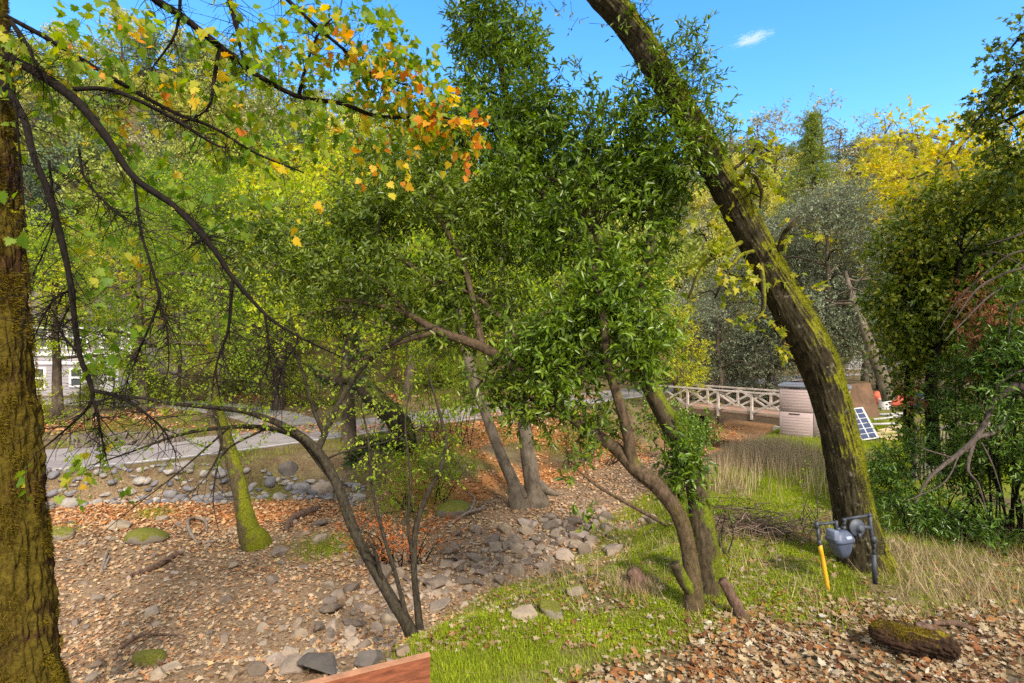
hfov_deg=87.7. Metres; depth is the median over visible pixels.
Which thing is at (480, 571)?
creek block
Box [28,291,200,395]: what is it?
house
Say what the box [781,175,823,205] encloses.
yellow oak
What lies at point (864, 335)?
leaning sycamore
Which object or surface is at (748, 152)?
yellow oak
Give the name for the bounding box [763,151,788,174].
yellow oak
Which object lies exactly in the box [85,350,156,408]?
roadside bush
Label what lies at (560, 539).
creek stone
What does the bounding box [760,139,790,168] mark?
olive oak
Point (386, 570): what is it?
rock
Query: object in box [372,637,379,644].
creek stone
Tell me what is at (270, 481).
river boulder
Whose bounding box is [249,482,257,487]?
river boulder
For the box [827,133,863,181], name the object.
dark oak
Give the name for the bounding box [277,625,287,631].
creek stone
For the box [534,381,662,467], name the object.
brown thicket
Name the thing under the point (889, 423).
grey pole
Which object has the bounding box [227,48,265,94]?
dark oak
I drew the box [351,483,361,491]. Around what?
river boulder
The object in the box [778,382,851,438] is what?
storage cabinet
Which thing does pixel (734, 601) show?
cut stump
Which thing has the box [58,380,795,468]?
road edge line
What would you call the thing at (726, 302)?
grey oak
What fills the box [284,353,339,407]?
roadside bush
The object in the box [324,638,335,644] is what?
creek stone
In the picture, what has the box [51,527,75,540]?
rock
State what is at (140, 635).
fallen branch
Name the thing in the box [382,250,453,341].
yellow oak
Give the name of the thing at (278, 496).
river boulder
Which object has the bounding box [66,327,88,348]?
window
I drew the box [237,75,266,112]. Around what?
grey oak
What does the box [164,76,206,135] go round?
yellow oak
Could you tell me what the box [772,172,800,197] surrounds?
olive oak
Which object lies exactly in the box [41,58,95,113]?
olive oak
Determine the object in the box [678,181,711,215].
yellow oak
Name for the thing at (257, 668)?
creek stone
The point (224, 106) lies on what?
yellow oak
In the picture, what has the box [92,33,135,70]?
yellow oak
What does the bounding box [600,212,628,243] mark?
yellow oak
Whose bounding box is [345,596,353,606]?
creek stone
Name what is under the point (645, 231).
olive oak
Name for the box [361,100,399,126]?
yellow oak
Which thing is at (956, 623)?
fallen branch
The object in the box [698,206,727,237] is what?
dark oak
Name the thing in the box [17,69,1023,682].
ground
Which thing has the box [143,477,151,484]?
river boulder
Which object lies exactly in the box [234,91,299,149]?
olive oak
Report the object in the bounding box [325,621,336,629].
creek stone
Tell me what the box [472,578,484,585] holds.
creek stone
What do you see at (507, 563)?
creek stone
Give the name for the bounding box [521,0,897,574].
leaning oak
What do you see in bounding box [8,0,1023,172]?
sky
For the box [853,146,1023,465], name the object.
vine covered tree
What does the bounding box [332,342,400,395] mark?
roadside bush
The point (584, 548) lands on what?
creek block
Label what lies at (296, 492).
river boulder
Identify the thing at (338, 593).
creek stone
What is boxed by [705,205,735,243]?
yellow oak
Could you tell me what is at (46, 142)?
olive oak
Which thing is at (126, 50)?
dark oak
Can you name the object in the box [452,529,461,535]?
creek block
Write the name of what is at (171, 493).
river boulder
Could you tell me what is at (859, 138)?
yellow oak
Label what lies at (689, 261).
olive oak
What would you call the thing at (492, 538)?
creek block
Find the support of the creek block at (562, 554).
on the ground at (305, 463)
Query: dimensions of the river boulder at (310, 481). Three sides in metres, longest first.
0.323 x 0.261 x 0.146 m
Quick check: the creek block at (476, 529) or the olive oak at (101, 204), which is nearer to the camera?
the creek block at (476, 529)
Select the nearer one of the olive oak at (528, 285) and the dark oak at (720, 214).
the olive oak at (528, 285)
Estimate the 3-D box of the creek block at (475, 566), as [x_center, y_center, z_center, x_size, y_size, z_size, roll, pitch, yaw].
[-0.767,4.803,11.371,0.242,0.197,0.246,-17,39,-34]
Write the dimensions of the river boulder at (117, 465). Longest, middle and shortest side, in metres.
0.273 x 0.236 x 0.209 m
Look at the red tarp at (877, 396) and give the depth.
29.81 m
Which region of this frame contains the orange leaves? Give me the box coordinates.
[45,351,755,535]
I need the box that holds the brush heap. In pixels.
[667,493,831,551]
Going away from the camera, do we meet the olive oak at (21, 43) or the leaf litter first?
the leaf litter
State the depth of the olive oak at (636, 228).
67.54 m
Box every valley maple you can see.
[23,207,135,418]
[28,188,239,413]
[96,159,314,423]
[98,149,240,296]
[122,172,316,392]
[176,131,383,410]
[197,112,456,443]
[285,144,411,368]
[311,179,486,401]
[394,204,538,394]
[512,216,627,367]
[571,231,681,385]
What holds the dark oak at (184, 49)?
on the ground at (305, 463)
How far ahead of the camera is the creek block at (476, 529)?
13.35 m
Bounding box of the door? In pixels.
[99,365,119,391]
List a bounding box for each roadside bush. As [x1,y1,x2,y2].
[35,371,78,422]
[44,358,117,406]
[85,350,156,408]
[123,348,196,403]
[197,348,254,396]
[243,354,309,402]
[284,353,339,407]
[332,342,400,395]
[416,338,462,387]
[647,352,672,379]
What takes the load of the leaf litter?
on the ground at (305, 463)
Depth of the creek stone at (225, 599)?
9.75 m
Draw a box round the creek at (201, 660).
[46,445,712,682]
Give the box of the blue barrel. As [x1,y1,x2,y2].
[916,394,923,413]
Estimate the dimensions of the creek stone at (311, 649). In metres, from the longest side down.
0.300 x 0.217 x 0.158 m
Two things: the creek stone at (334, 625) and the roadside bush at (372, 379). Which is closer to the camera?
the creek stone at (334, 625)
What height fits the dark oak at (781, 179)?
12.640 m
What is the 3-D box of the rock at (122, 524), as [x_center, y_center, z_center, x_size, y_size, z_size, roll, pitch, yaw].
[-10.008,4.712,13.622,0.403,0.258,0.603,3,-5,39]
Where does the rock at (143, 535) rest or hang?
on the ground at (305, 463)
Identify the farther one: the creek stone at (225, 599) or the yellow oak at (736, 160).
the yellow oak at (736, 160)
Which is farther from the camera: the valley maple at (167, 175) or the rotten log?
the valley maple at (167, 175)
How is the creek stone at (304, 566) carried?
on the ground at (305, 463)
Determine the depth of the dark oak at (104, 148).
67.18 m
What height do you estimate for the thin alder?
5.488 m
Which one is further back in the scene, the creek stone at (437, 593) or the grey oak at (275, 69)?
the grey oak at (275, 69)
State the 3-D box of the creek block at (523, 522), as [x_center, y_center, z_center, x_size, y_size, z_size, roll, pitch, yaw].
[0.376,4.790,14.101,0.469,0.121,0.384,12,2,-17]
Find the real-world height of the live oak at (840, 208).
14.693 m
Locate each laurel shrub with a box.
[864,418,1023,555]
[902,261,1023,554]
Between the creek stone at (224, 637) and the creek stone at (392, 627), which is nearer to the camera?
the creek stone at (224, 637)
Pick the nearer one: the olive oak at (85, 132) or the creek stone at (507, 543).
the creek stone at (507, 543)
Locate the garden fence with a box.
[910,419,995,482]
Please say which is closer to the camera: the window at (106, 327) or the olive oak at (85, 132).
the window at (106, 327)
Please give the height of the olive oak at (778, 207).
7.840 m
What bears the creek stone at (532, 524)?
on the ground at (305, 463)
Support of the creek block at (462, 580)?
on the ground at (305, 463)
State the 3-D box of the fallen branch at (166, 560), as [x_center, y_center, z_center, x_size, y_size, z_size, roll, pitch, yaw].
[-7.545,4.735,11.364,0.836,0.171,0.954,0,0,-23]
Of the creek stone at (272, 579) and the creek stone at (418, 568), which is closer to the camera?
the creek stone at (272, 579)
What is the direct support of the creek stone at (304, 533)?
on the ground at (305, 463)
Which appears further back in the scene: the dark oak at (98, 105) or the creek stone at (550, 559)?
the dark oak at (98, 105)
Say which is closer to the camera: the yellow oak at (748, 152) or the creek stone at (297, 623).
the creek stone at (297, 623)
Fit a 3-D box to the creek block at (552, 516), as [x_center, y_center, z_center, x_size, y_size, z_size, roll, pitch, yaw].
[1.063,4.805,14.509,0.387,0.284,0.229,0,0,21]
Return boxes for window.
[34,327,49,348]
[35,367,46,389]
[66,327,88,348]
[69,368,82,386]
[100,327,122,348]
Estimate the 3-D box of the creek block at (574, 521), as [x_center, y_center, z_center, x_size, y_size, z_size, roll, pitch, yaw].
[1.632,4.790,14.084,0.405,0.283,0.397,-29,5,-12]
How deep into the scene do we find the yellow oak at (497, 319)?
44.22 m
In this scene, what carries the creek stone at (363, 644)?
on the ground at (305, 463)
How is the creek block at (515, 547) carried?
on the ground at (305, 463)
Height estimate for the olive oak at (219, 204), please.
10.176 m
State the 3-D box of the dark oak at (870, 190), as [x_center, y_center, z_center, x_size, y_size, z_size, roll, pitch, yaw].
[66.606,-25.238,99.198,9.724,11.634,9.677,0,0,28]
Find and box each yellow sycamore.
[801,181,902,380]
[838,77,1023,395]
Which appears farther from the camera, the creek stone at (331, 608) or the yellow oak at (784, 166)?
the yellow oak at (784, 166)
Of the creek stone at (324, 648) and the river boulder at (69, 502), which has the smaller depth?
the creek stone at (324, 648)
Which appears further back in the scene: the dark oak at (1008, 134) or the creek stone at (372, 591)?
the dark oak at (1008, 134)
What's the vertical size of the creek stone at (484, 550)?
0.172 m
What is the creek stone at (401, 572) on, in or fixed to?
on the ground at (305, 463)
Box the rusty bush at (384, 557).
[334,506,468,566]
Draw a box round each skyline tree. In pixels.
[703,111,753,158]
[728,95,792,166]
[740,119,794,172]
[776,85,847,173]
[820,118,873,172]
[834,121,889,180]
[850,103,923,156]
[891,121,950,162]
[947,117,1018,160]
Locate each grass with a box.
[44,378,645,483]
[51,418,1023,682]
[334,431,1023,652]
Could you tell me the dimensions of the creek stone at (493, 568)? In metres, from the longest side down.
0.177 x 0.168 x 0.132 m
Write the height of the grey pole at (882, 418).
0.124 m
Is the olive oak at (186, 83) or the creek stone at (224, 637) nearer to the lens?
the creek stone at (224, 637)
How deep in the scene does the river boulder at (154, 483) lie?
16.36 m
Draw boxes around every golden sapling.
[644,288,720,403]
[668,346,716,399]
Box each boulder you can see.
[46,489,58,497]
[47,470,59,478]
[58,498,78,507]
[64,490,76,495]
[92,498,102,503]
[93,469,102,475]
[99,473,107,477]
[99,492,110,496]
[107,479,117,484]
[115,462,124,468]
[123,487,136,494]
[132,476,145,484]
[136,467,141,472]
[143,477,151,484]
[145,499,152,504]
[150,480,158,485]
[160,499,171,503]
[162,489,177,498]
[163,469,174,473]
[173,460,194,473]
[174,494,188,501]
[183,485,189,491]
[191,495,205,501]
[199,470,207,476]
[212,469,227,477]
[212,491,221,496]
[212,496,224,502]
[218,478,228,482]
[220,498,227,504]
[221,491,231,497]
[243,467,250,473]
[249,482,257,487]
[264,476,275,487]
[273,492,285,500]
[278,460,298,476]
[280,479,289,485]
[284,484,292,491]
[292,482,310,491]
[292,490,302,494]
[304,479,314,482]
[305,495,314,499]
[308,488,317,495]
[347,482,356,487]
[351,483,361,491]
[353,493,366,500]
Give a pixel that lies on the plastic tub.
(881, 404)
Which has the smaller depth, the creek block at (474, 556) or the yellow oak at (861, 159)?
the creek block at (474, 556)
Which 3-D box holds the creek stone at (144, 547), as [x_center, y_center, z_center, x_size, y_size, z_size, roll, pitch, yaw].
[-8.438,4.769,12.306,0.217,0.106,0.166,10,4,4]
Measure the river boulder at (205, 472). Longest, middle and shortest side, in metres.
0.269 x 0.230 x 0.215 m
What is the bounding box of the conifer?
[743,107,860,361]
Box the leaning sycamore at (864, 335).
[805,246,910,401]
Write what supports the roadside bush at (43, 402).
on the ground at (305, 463)
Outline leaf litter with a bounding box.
[392,488,1023,682]
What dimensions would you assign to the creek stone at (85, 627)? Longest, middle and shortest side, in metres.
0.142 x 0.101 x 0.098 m
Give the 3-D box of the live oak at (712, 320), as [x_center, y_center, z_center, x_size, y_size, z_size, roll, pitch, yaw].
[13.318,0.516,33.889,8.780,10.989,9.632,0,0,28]
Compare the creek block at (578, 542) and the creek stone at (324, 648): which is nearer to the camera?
the creek stone at (324, 648)
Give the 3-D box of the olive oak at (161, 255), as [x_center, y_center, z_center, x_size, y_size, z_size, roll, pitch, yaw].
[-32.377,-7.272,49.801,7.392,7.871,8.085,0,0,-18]
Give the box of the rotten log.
[868,619,961,662]
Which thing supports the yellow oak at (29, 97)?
on the ground at (305, 463)
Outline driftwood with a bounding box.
[172,516,222,544]
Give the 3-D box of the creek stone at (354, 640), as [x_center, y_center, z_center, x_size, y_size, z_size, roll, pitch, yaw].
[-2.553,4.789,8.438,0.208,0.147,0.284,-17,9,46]
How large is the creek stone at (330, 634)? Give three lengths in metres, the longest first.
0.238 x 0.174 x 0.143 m
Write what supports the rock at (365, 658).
on the ground at (305, 463)
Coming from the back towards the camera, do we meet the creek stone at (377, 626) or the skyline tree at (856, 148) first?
the skyline tree at (856, 148)
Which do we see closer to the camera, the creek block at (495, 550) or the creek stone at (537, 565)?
the creek stone at (537, 565)
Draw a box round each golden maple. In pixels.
[28,224,172,352]
[130,282,224,399]
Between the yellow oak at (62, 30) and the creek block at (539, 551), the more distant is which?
the yellow oak at (62, 30)
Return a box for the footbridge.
[659,383,778,434]
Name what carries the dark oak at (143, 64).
on the ground at (305, 463)
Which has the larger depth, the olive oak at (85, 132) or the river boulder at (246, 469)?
the olive oak at (85, 132)
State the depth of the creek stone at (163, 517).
14.30 m
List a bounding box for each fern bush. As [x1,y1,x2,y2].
[357,434,481,518]
[378,339,505,449]
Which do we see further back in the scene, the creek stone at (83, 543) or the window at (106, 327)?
the window at (106, 327)
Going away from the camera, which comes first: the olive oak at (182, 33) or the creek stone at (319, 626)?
the creek stone at (319, 626)
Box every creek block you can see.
[423,574,450,589]
[440,560,453,568]
[448,542,459,547]
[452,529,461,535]
[456,577,472,584]
[467,553,482,560]
[469,563,481,569]
[470,525,481,534]
[474,569,486,574]
[481,534,501,546]
[488,548,498,553]
[494,574,504,584]
[495,552,504,564]
[499,522,511,534]
[510,543,524,552]
[510,563,524,577]
[515,557,533,565]
[518,518,530,525]
[519,525,533,534]
[529,536,542,544]
[531,549,542,555]
[535,544,551,551]
[537,565,554,575]
[542,519,558,530]
[543,513,556,519]
[549,541,561,545]
[550,528,560,538]
[555,548,574,561]
[566,524,574,531]
[567,517,581,525]
[568,539,582,546]
[569,530,588,539]
[574,564,584,570]
[576,510,587,517]
[578,543,592,554]
[585,540,594,547]
[597,511,613,520]
[604,525,612,532]
[606,546,616,556]
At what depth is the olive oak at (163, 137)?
67.92 m
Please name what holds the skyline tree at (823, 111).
on the ground at (305, 463)
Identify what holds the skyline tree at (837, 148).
on the ground at (305, 463)
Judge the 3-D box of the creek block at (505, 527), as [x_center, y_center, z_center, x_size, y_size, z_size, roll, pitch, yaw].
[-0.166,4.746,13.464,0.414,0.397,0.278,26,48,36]
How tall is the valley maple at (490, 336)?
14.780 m
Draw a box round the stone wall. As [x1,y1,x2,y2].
[67,428,185,448]
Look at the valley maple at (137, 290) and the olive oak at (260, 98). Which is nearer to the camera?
the valley maple at (137, 290)
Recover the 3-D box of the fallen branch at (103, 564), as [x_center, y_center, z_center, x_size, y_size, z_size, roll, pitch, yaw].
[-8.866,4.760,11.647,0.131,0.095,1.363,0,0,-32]
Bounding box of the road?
[45,356,897,469]
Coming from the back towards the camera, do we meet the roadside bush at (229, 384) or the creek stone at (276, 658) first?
the roadside bush at (229, 384)
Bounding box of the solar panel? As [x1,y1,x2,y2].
[854,407,878,439]
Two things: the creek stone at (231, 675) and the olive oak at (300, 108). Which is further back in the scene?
the olive oak at (300, 108)
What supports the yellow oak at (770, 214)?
on the ground at (305, 463)
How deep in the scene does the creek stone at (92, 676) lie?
7.47 m
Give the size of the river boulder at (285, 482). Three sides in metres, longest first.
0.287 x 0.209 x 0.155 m
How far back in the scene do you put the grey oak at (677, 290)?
59.96 m
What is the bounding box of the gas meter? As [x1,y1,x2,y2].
[814,513,877,590]
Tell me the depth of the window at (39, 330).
36.23 m
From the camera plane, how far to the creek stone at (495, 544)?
12.38 m
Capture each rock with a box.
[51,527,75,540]
[107,520,132,530]
[124,527,168,544]
[131,649,166,667]
[271,546,287,556]
[297,652,338,674]
[311,481,333,495]
[354,650,383,667]
[369,563,391,586]
[435,500,470,517]
[508,534,520,543]
[511,604,537,620]
[539,599,563,620]
[566,584,583,596]
[603,544,622,553]
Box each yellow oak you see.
[12,38,61,94]
[15,72,51,132]
[35,18,100,78]
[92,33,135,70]
[97,5,142,61]
[97,74,129,111]
[124,69,186,125]
[156,24,190,63]
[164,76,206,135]
[192,93,244,136]
[195,52,232,90]
[210,80,243,113]
[299,90,330,111]
[307,110,355,150]
[325,113,388,147]
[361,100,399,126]
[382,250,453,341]
[478,270,519,344]
[534,249,588,297]
[539,282,572,315]
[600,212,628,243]
[650,259,675,303]
[675,282,714,339]
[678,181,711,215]
[679,161,694,186]
[695,218,723,243]
[700,221,742,267]
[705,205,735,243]
[714,235,744,271]
[727,285,773,344]
[730,152,757,183]
[740,138,765,170]
[747,165,785,210]
[755,184,788,213]
[762,206,781,224]
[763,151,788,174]
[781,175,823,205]
[782,152,813,175]
[827,169,853,196]
[831,155,857,182]
[850,144,879,177]
[853,130,868,157]
[855,148,906,182]
[876,146,906,174]
[880,135,918,174]
[901,163,924,185]
[902,138,922,169]
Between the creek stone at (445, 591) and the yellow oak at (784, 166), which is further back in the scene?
the yellow oak at (784, 166)
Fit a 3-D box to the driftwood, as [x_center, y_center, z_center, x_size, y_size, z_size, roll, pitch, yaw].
[-7.987,4.755,13.476,2.286,0.200,0.853,0,0,39]
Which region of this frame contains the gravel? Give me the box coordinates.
[54,451,711,682]
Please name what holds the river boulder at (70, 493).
on the ground at (305, 463)
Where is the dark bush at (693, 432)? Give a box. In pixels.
[627,389,727,450]
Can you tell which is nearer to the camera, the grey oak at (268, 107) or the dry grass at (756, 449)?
the dry grass at (756, 449)
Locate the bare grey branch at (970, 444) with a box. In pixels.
[907,369,1023,511]
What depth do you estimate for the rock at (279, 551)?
11.96 m
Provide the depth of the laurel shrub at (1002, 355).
9.60 m
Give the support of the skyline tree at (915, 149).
on the ground at (305, 463)
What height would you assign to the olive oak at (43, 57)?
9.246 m
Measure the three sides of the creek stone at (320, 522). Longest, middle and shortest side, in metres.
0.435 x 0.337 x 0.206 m
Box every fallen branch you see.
[99,549,109,572]
[119,632,183,648]
[130,551,183,577]
[280,505,320,531]
[446,491,486,526]
[932,620,986,632]
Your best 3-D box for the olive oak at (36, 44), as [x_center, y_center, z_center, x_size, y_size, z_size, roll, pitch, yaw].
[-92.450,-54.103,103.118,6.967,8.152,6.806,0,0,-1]
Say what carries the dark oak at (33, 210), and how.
on the ground at (305, 463)
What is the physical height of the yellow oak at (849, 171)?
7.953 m
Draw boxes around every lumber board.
[877,430,898,434]
[878,425,901,431]
[878,434,902,437]
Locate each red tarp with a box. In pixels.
[873,391,880,403]
[891,394,902,405]
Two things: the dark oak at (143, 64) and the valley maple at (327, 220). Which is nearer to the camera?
the valley maple at (327, 220)
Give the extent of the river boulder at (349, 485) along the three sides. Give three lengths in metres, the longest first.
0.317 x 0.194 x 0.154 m
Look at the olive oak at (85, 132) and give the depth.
68.41 m
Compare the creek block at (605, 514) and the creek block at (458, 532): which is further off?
the creek block at (605, 514)
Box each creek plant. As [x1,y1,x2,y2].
[712,494,734,557]
[788,461,825,536]
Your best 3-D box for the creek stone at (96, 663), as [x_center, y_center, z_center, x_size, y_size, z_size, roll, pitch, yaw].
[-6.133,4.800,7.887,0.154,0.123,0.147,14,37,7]
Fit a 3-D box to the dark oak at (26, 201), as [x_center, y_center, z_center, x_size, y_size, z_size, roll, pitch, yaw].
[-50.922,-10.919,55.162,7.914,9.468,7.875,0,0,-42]
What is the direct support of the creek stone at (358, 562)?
on the ground at (305, 463)
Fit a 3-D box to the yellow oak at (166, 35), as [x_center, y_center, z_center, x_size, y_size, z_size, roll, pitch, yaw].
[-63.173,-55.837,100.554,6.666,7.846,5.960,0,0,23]
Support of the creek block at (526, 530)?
on the ground at (305, 463)
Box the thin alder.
[44,259,476,637]
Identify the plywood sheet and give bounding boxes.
[849,383,879,417]
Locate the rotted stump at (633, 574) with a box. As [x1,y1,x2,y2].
[591,564,673,605]
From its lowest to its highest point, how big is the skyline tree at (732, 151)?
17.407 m
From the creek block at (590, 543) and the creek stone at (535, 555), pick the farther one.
the creek block at (590, 543)
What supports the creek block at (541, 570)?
on the ground at (305, 463)
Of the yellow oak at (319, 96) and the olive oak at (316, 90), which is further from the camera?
the olive oak at (316, 90)
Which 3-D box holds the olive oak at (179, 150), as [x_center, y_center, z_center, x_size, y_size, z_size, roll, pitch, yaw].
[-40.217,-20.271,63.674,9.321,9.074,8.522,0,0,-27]
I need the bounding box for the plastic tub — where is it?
[878,399,890,409]
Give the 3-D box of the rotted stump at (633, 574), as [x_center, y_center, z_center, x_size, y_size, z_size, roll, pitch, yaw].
[1.736,3.398,7.508,1.208,0.425,1.060,0,0,-12]
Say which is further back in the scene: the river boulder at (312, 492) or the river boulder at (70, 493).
the river boulder at (312, 492)
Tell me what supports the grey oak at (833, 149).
on the ground at (305, 463)
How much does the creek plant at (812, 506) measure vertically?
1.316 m
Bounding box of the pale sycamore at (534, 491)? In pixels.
[385,137,573,509]
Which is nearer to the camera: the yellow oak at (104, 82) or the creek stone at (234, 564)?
the creek stone at (234, 564)
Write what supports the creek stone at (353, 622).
on the ground at (305, 463)
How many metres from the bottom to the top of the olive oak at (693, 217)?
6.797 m
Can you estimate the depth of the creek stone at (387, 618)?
9.13 m
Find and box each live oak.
[654,275,798,424]
[691,230,840,404]
[723,170,921,383]
[812,228,922,388]
[860,228,1022,402]
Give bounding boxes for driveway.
[42,398,323,426]
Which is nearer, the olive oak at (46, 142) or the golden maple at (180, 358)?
the golden maple at (180, 358)
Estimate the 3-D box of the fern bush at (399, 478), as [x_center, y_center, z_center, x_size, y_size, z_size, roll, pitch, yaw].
[-2.480,3.771,15.289,3.509,2.250,2.646,0,0,-30]
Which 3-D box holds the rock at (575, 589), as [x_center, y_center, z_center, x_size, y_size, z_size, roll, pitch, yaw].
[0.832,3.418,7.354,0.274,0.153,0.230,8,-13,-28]
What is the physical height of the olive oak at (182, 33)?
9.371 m
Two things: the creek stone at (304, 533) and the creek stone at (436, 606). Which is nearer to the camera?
the creek stone at (436, 606)
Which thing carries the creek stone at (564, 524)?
on the ground at (305, 463)
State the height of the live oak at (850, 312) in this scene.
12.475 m
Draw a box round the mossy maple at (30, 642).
[0,0,490,682]
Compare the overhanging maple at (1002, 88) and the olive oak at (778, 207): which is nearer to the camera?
the overhanging maple at (1002, 88)
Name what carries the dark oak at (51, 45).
on the ground at (305, 463)
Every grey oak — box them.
[85,35,113,63]
[127,117,167,157]
[200,83,242,119]
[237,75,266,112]
[240,98,283,145]
[256,44,288,102]
[301,85,331,97]
[659,278,701,315]
[673,189,690,239]
[676,213,714,251]
[681,225,725,255]
[702,251,743,301]
[703,277,744,340]
[824,139,843,168]
[825,160,846,176]
[855,171,882,193]
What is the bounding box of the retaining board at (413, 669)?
[301,652,430,682]
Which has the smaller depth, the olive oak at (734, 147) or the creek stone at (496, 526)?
the creek stone at (496, 526)
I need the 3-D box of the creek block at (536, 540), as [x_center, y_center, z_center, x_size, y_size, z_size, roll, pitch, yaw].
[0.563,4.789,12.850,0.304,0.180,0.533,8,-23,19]
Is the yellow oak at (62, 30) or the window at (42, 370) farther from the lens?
the yellow oak at (62, 30)
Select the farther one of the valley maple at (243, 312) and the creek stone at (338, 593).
the valley maple at (243, 312)
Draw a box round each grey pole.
[872,416,896,420]
[872,422,897,424]
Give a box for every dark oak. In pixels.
[13,69,26,84]
[20,189,43,228]
[21,130,96,209]
[21,193,48,252]
[23,199,99,287]
[25,172,79,229]
[27,100,75,152]
[28,246,51,289]
[38,24,84,74]
[46,232,147,290]
[47,240,133,288]
[58,75,124,128]
[84,133,137,197]
[102,150,154,189]
[119,32,171,73]
[119,107,180,157]
[125,52,175,109]
[139,147,185,192]
[158,31,217,92]
[226,166,289,214]
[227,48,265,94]
[259,109,333,176]
[658,203,698,241]
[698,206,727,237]
[706,183,755,229]
[749,160,783,198]
[755,200,770,222]
[765,207,782,232]
[774,164,824,199]
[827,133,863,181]
[855,174,891,215]
[905,159,939,191]
[987,124,1017,147]
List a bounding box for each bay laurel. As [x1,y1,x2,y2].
[176,118,705,614]
[409,0,725,598]
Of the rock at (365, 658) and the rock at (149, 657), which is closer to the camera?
the rock at (365, 658)
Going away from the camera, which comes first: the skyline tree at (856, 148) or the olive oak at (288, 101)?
the olive oak at (288, 101)
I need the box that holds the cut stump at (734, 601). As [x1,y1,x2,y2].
[718,577,747,617]
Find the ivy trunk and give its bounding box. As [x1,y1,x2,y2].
[307,303,417,468]
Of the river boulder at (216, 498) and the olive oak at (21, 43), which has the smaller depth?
the river boulder at (216, 498)
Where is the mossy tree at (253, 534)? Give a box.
[111,265,297,551]
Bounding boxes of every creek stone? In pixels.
[70,618,80,628]
[78,541,86,545]
[82,624,89,629]
[84,672,97,682]
[89,659,104,669]
[90,593,104,602]
[103,536,117,541]
[119,620,129,626]
[141,545,151,549]
[144,605,158,618]
[149,667,167,681]
[152,621,160,625]
[155,515,168,521]
[162,660,182,671]
[170,571,180,574]
[205,630,212,635]
[219,595,232,603]
[219,633,229,645]
[225,669,238,680]
[228,561,238,567]
[247,661,268,675]
[256,622,269,632]
[258,640,267,646]
[264,651,285,666]
[265,575,279,585]
[272,589,282,593]
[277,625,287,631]
[279,653,307,674]
[282,646,298,656]
[292,617,302,629]
[292,626,308,637]
[296,564,309,570]
[301,530,309,536]
[302,647,314,655]
[309,638,317,645]
[311,519,328,526]
[313,533,326,544]
[313,621,324,632]
[319,603,344,613]
[321,645,327,651]
[322,580,335,588]
[322,596,336,604]
[324,626,333,632]
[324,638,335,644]
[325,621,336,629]
[325,631,336,637]
[330,618,337,630]
[331,589,345,600]
[341,636,359,649]
[342,618,365,626]
[342,625,355,638]
[343,583,359,593]
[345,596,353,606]
[351,602,362,610]
[354,558,365,566]
[357,638,370,649]
[360,604,375,612]
[366,588,379,594]
[370,622,382,631]
[371,615,380,620]
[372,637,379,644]
[378,643,389,648]
[380,602,387,607]
[381,612,398,625]
[389,625,394,631]
[390,582,401,592]
[392,567,405,577]
[396,645,410,656]
[403,576,410,580]
[405,593,412,599]
[409,565,420,573]
[410,593,424,605]
[418,577,425,584]
[421,572,433,579]
[429,598,450,613]
[430,589,441,596]
[442,587,449,595]
[443,569,450,576]
[444,580,451,586]
[445,547,458,555]
[451,559,464,568]
[452,556,459,560]
[455,564,463,572]
[460,601,468,607]
[463,585,474,592]
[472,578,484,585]
[480,547,488,553]
[489,524,500,528]
[489,541,501,548]
[489,565,496,571]
[492,559,499,565]
[502,541,512,548]
[502,560,509,566]
[503,556,510,560]
[514,549,527,558]
[524,540,534,547]
[528,521,537,527]
[532,553,539,558]
[533,562,551,568]
[538,518,547,522]
[546,556,554,562]
[553,518,561,525]
[556,536,565,541]
[561,521,567,528]
[568,543,578,549]
[584,535,597,543]
[600,522,610,530]
[642,514,656,524]
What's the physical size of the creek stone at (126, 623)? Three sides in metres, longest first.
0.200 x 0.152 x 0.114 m
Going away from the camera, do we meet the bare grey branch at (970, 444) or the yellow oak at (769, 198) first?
the bare grey branch at (970, 444)
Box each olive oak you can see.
[12,33,38,58]
[13,50,62,97]
[19,120,96,189]
[26,189,113,242]
[29,36,53,65]
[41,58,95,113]
[47,69,122,129]
[50,95,140,167]
[53,141,161,228]
[58,107,135,182]
[82,53,136,84]
[83,193,165,267]
[125,227,190,284]
[132,22,170,58]
[139,127,215,186]
[153,117,209,174]
[158,60,210,107]
[167,30,210,82]
[176,147,260,199]
[176,171,242,246]
[187,109,253,170]
[201,37,236,69]
[224,117,294,179]
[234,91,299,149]
[240,95,280,128]
[245,76,281,109]
[264,147,317,206]
[271,84,317,116]
[288,95,332,153]
[297,84,330,100]
[324,79,375,131]
[374,125,401,151]
[376,119,422,158]
[487,247,555,328]
[602,217,660,276]
[616,209,646,241]
[635,215,693,262]
[655,239,703,296]
[667,234,723,307]
[673,206,701,227]
[676,236,732,290]
[726,136,756,166]
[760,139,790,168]
[766,201,791,220]
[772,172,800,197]
[779,141,799,165]
[786,163,817,180]
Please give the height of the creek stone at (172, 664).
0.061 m
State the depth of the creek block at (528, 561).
11.44 m
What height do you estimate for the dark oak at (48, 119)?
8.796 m
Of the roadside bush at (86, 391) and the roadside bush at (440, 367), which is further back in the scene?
the roadside bush at (440, 367)
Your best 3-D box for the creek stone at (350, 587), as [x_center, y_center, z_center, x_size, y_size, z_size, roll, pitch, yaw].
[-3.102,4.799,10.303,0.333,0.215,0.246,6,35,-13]
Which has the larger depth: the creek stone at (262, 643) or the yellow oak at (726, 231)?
the yellow oak at (726, 231)
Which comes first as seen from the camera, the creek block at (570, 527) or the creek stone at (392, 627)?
the creek stone at (392, 627)
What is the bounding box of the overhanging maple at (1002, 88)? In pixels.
[937,7,1023,206]
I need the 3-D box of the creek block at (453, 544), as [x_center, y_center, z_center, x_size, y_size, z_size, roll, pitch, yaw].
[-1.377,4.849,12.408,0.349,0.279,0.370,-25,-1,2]

